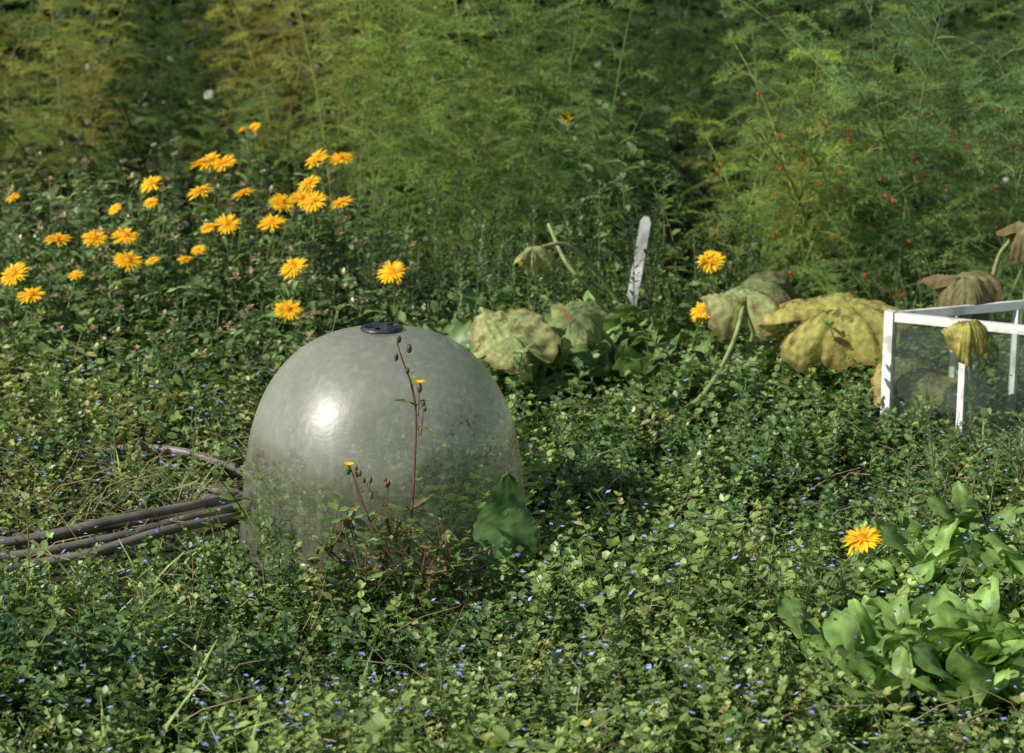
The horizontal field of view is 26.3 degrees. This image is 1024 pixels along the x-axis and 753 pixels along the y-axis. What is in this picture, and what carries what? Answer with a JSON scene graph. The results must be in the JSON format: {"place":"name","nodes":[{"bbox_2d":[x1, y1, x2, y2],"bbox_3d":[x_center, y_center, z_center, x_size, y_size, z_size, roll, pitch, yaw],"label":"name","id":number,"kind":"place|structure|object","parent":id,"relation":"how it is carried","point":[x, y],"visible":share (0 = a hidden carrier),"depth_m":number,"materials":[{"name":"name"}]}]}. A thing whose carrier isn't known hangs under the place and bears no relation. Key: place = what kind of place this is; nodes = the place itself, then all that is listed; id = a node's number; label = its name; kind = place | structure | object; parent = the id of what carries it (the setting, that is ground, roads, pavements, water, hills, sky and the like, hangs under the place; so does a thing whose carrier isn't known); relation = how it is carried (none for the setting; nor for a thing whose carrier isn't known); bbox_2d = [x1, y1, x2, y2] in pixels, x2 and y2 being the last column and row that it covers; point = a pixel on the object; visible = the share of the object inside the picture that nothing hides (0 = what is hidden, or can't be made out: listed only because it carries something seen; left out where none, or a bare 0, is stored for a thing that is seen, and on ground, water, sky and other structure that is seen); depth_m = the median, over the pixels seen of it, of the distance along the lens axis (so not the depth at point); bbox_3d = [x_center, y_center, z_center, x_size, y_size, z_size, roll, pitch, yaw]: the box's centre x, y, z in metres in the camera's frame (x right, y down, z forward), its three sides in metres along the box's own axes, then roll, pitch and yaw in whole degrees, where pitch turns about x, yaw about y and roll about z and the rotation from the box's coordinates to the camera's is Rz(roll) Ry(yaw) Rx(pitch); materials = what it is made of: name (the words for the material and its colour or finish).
{"place":"outdoors","nodes":[
{"label":"outdoors","id":0,"kind":"place"},
{"bbox_2d":[0,0,1023,752],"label":"ground","id":1,"kind":"structure","parent":0,"point":[256,568],"depth_m":3.73,"materials":[{"name":"soil"}]},
{"bbox_2d":[0,11,18,155],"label":"asparagus fern","id":2,"kind":"object","parent":1,"relation":"on","point":[1,17],"visible":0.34,"depth_m":7.51,"materials":[{"name":"green plant"}]},
{"bbox_2d":[0,0,39,88],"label":"asparagus fern","id":3,"kind":"object","parent":1,"relation":"on","point":[16,30],"visible":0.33,"depth_m":9.07,"materials":[{"name":"green plant"}]},
{"bbox_2d":[0,70,78,223],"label":"asparagus fern","id":4,"kind":"object","parent":1,"relation":"on","point":[33,123],"visible":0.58,"depth_m":6.77,"materials":[{"name":"green plant"}]},
{"bbox_2d":[0,0,90,181],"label":"asparagus fern","id":5,"kind":"object","parent":1,"relation":"on","point":[10,62],"visible":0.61,"depth_m":7.30,"materials":[{"name":"green plant"}]},
{"bbox_2d":[3,0,158,214],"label":"asparagus fern","id":6,"kind":"object","parent":1,"relation":"on","point":[87,102],"visible":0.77,"depth_m":7.12,"materials":[{"name":"green plant"}]},
{"bbox_2d":[0,0,175,140],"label":"asparagus fern","id":7,"kind":"object","parent":1,"relation":"on","point":[49,29],"visible":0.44,"depth_m":8.91,"materials":[{"name":"green plant"}]},
{"bbox_2d":[53,139,137,227],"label":"asparagus fern","id":8,"kind":"object","parent":1,"relation":"on","point":[103,169],"visible":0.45,"depth_m":6.61,"materials":[{"name":"green plant"}]},
{"bbox_2d":[0,444,256,572],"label":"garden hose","id":9,"kind":"object","parent":1,"relation":"on","point":[189,511],"visible":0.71,"depth_m":3.65,"materials":[{"name":"rubber"}]},
{"bbox_2d":[52,0,269,162],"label":"asparagus fern","id":10,"kind":"object","parent":1,"relation":"on","point":[163,14],"visible":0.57,"depth_m":8.46,"materials":[{"name":"green plant"}]},
{"bbox_2d":[107,0,239,180],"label":"asparagus fern","id":11,"kind":"object","parent":1,"relation":"on","point":[181,73],"visible":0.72,"depth_m":7.45,"materials":[{"name":"green plant"}]},
{"bbox_2d":[140,100,245,227],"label":"asparagus fern","id":12,"kind":"object","parent":1,"relation":"on","point":[198,144],"visible":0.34,"depth_m":6.87,"materials":[{"name":"green plant"}]},
{"bbox_2d":[0,122,459,418],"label":"calendula flower bed","id":13,"kind":"object","parent":1,"relation":"on","point":[276,311],"visible":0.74,"depth_m":5.00,"materials":[{"name":"green plant"}]},
{"bbox_2d":[137,0,326,133],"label":"asparagus fern","id":14,"kind":"object","parent":1,"relation":"on","point":[239,28],"visible":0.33,"depth_m":8.93,"materials":[{"name":"green plant"}]},
{"bbox_2d":[216,75,331,242],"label":"asparagus fern","id":15,"kind":"object","parent":1,"relation":"on","point":[270,132],"visible":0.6,"depth_m":6.62,"materials":[{"name":"green plant"}]},
{"bbox_2d":[196,0,385,189],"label":"asparagus fern","id":16,"kind":"object","parent":1,"relation":"on","point":[271,19],"visible":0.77,"depth_m":7.33,"materials":[{"name":"green plant"}]},
{"bbox_2d":[201,0,469,179],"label":"asparagus fern","id":17,"kind":"object","parent":1,"relation":"on","point":[333,44],"visible":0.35,"depth_m":7.78,"materials":[{"name":"green plant"}]},
{"bbox_2d":[193,0,493,269],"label":"asparagus fern","id":18,"kind":"object","parent":1,"relation":"on","point":[325,143],"visible":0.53,"depth_m":6.19,"materials":[{"name":"green plant"}]},
{"bbox_2d":[245,322,518,504],"bbox_3d":[-0.213,0.120,3.623,0.515,0.419,0.515,0,13,0],"label":"bell cloche","id":19,"kind":"object","parent":1,"relation":"on","point":[329,405],"visible":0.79,"depth_m":3.46,"materials":[{"name":"glass"}]},
{"bbox_2d":[308,0,458,149],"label":"asparagus fern","id":20,"kind":"object","parent":1,"relation":"on","point":[362,10],"visible":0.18,"depth_m":8.68,"materials":[{"name":"green plant"}]},
{"bbox_2d":[311,55,474,304],"bbox_3d":[-0.307,-0.504,5.777,0.496,0.672,0.454,-4,14,-15],"label":"asparagus fern","id":21,"kind":"object","parent":1,"relation":"on","point":[368,114],"visible":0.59,"depth_m":5.75,"materials":[{"name":"green plant"}]},
{"bbox_2d":[298,336,494,633],"bbox_3d":[-0.179,0.169,3.301,0.310,0.464,0.122,0,13,0],"label":"groundsel weed","id":22,"kind":"object","parent":1,"relation":"on","point":[432,569],"visible":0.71,"depth_m":3.31,"materials":[{"name":"green plant"}]},
{"bbox_2d":[296,0,558,274],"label":"asparagus fern","id":23,"kind":"object","parent":1,"relation":"on","point":[421,21],"visible":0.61,"depth_m":5.81,"materials":[{"name":"green plant"}]},
{"bbox_2d":[368,36,551,290],"bbox_3d":[-0.152,-0.523,5.719,0.468,0.739,0.514,-9,16,-35],"label":"asparagus fern","id":24,"kind":"object","parent":1,"relation":"on","point":[453,121],"visible":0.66,"depth_m":5.69,"materials":[{"name":"green plant"}]},
{"bbox_2d":[406,93,596,299],"bbox_3d":[-0.045,-0.444,5.671,0.444,0.606,0.444,7,15,29],"label":"asparagus fern","id":25,"kind":"object","parent":1,"relation":"on","point":[539,170],"visible":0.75,"depth_m":5.64,"materials":[{"name":"green plant"}]},
{"bbox_2d":[356,0,655,255],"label":"asparagus fern","id":26,"kind":"object","parent":1,"relation":"on","point":[476,63],"visible":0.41,"depth_m":6.27,"materials":[{"name":"green plant"}]},
{"bbox_2d":[0,3,1023,752],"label":"speedwell ground cover","id":27,"kind":"object","parent":1,"relation":"on","point":[696,591],"visible":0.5,"depth_m":3.49,"materials":[{"name":"green plant"}]},
{"bbox_2d":[0,338,1023,752],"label":"nettle weeds","id":28,"kind":"object","parent":1,"relation":"on","point":[76,650],"visible":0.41,"depth_m":3.87,"materials":[{"name":"green plant"}]},
{"bbox_2d":[0,159,1023,739],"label":"seeding weeds","id":29,"kind":"object","parent":1,"relation":"on","point":[486,271],"visible":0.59,"depth_m":4.82,"materials":[{"name":"green plant"}]},
{"bbox_2d":[0,0,1023,107],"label":"hedge","id":30,"kind":"object","parent":1,"relation":"on","point":[7,6],"visible":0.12,"depth_m":10.65,"materials":[{"name":"green plant"}]},
{"bbox_2d":[472,471,584,611],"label":"dock plant","id":31,"kind":"object","parent":1,"relation":"on","point":[505,518],"visible":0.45,"depth_m":3.43,"materials":[{"name":"green plant"}]},
{"bbox_2d":[458,0,604,133],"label":"asparagus fern","id":32,"kind":"object","parent":1,"relation":"on","point":[537,2],"visible":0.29,"depth_m":8.58,"materials":[{"name":"green plant"}]},
{"bbox_2d":[435,0,736,286],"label":"asparagus fern","id":33,"kind":"object","parent":1,"relation":"on","point":[533,63],"visible":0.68,"depth_m":5.93,"materials":[{"name":"green plant"}]},
{"bbox_2d":[514,68,685,284],"bbox_3d":[0.220,-0.496,5.778,0.429,0.646,0.472,-9,16,-34],"label":"asparagus fern","id":34,"kind":"object","parent":1,"relation":"on","point":[581,94],"visible":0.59,"depth_m":5.76,"materials":[{"name":"green plant"}]},
{"bbox_2d":[544,98,687,326],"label":"bolted rocket plant","id":35,"kind":"object","parent":1,"relation":"on","point":[635,152],"visible":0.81,"depth_m":5.11,"materials":[{"name":"green plant"}]},
{"bbox_2d":[621,216,651,333],"bbox_3d":[0.269,-0.164,4.892,0.083,0.386,0.027,-8,15,-31],"label":"plant label","id":36,"kind":"object","parent":1,"relation":"on","point":[644,230],"visible":0.52,"depth_m":4.88,"materials":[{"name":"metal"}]},
{"bbox_2d":[544,2,733,277],"bbox_3d":[0.340,-0.647,6.119,0.546,0.788,0.600,-2,13,-8],"label":"asparagus fern","id":37,"kind":"object","parent":1,"relation":"on","point":[634,109],"visible":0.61,"depth_m":6.09,"materials":[{"name":"green plant"}]},
{"bbox_2d":[551,0,726,138],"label":"asparagus fern","id":38,"kind":"object","parent":1,"relation":"on","point":[663,18],"visible":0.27,"depth_m":8.54,"materials":[{"name":"green plant"}]},
{"bbox_2d":[583,0,789,212],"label":"asparagus fern","id":39,"kind":"object","parent":1,"relation":"on","point":[707,37],"visible":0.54,"depth_m":7.25,"materials":[{"name":"green plant"}]},
{"bbox_2d":[403,282,1023,730],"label":"spoon leaf rosettes","id":40,"kind":"object","parent":1,"relation":"on","point":[975,634],"visible":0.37,"depth_m":3.21,"materials":[{"name":"green plant"}]},
{"bbox_2d":[644,249,783,363],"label":"calendula plant","id":41,"kind":"object","parent":1,"relation":"on","point":[711,260],"visible":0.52,"depth_m":4.87,"materials":[{"name":"green plant"}]},
{"bbox_2d":[470,221,1023,435],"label":"squash plant","id":42,"kind":"object","parent":1,"relation":"on","point":[499,338],"visible":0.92,"depth_m":4.44,"materials":[{"name":"green plant"}]},
{"bbox_2d":[650,0,900,148],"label":"asparagus fern","id":43,"kind":"object","parent":1,"relation":"on","point":[737,55],"visible":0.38,"depth_m":8.32,"materials":[{"name":"green plant"}]},
{"bbox_2d":[663,20,897,287],"bbox_3d":[0.676,-0.546,5.764,0.559,0.743,0.728,-5,14,-21],"label":"asparagus fern","id":44,"kind":"object","parent":1,"relation":"on","point":[776,118],"visible":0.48,"depth_m":5.76,"materials":[{"name":"green plant"}]},
{"bbox_2d":[700,27,928,299],"bbox_3d":[0.719,-0.459,5.354,0.541,0.766,0.772,-1,13,-5],"label":"asparagus fern","id":45,"kind":"object","parent":1,"relation":"on","point":[807,176],"visible":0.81,"depth_m":5.27,"materials":[{"name":"green plant"}]},
{"bbox_2d":[726,0,921,228],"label":"asparagus fern","id":46,"kind":"object","parent":1,"relation":"on","point":[815,21],"visible":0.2,"depth_m":6.60,"materials":[{"name":"green plant"}]},
{"bbox_2d":[762,0,939,132],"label":"asparagus fern","id":47,"kind":"object","parent":1,"relation":"on","point":[844,18],"visible":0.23,"depth_m":8.67,"materials":[{"name":"green plant"}]},
{"bbox_2d":[754,525,959,616],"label":"calendula plant","id":48,"kind":"object","parent":1,"relation":"on","point":[863,540],"visible":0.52,"depth_m":3.20,"materials":[{"name":"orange plant"}]},
{"bbox_2d":[720,0,1023,347],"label":"asparagus fern","id":49,"kind":"object","parent":1,"relation":"on","point":[940,144],"visible":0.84,"depth_m":5.23,"materials":[{"name":"green plant"}]},
{"bbox_2d":[720,0,1023,290],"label":"asparagus fern","id":50,"kind":"object","parent":1,"relation":"on","point":[986,64],"visible":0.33,"depth_m":5.67,"materials":[{"name":"green plant"}]},
{"bbox_2d":[846,0,1023,305],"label":"asparagus fern","id":51,"kind":"object","parent":1,"relation":"on","point":[960,77],"visible":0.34,"depth_m":5.56,"materials":[{"name":"green plant"}]},
{"bbox_2d":[852,0,1023,248],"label":"asparagus fern","id":52,"kind":"object","parent":1,"relation":"on","point":[988,16],"visible":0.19,"depth_m":6.37,"materials":[{"name":"green plant"}]},
{"bbox_2d":[857,0,1023,174],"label":"asparagus fern","id":53,"kind":"object","parent":1,"relation":"on","point":[966,18],"visible":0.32,"depth_m":7.42,"materials":[{"name":"green plant"}]},
{"bbox_2d":[869,0,1023,185],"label":"asparagus fern","id":54,"kind":"object","parent":1,"relation":"on","point":[964,31],"visible":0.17,"depth_m":7.96,"materials":[{"name":"green plant"}]},
{"bbox_2d":[880,300,1023,461],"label":"glass cold frame","id":55,"kind":"object","parent":1,"relation":"on","point":[934,316],"visible":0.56,"depth_m":4.31,"materials":[{"name":"white paint"}]},
{"bbox_2d":[921,68,1023,357],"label":"asparagus fern","id":56,"kind":"object","parent":1,"relation":"on","point":[1005,223],"visible":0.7,"depth_m":5.12,"materials":[{"name":"green plant"}]},
{"bbox_2d":[923,0,1023,98],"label":"asparagus fern","id":57,"kind":"object","parent":1,"relation":"on","point":[1011,37],"visible":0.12,"depth_m":9.02,"materials":[{"name":"green plant"}]}
]}

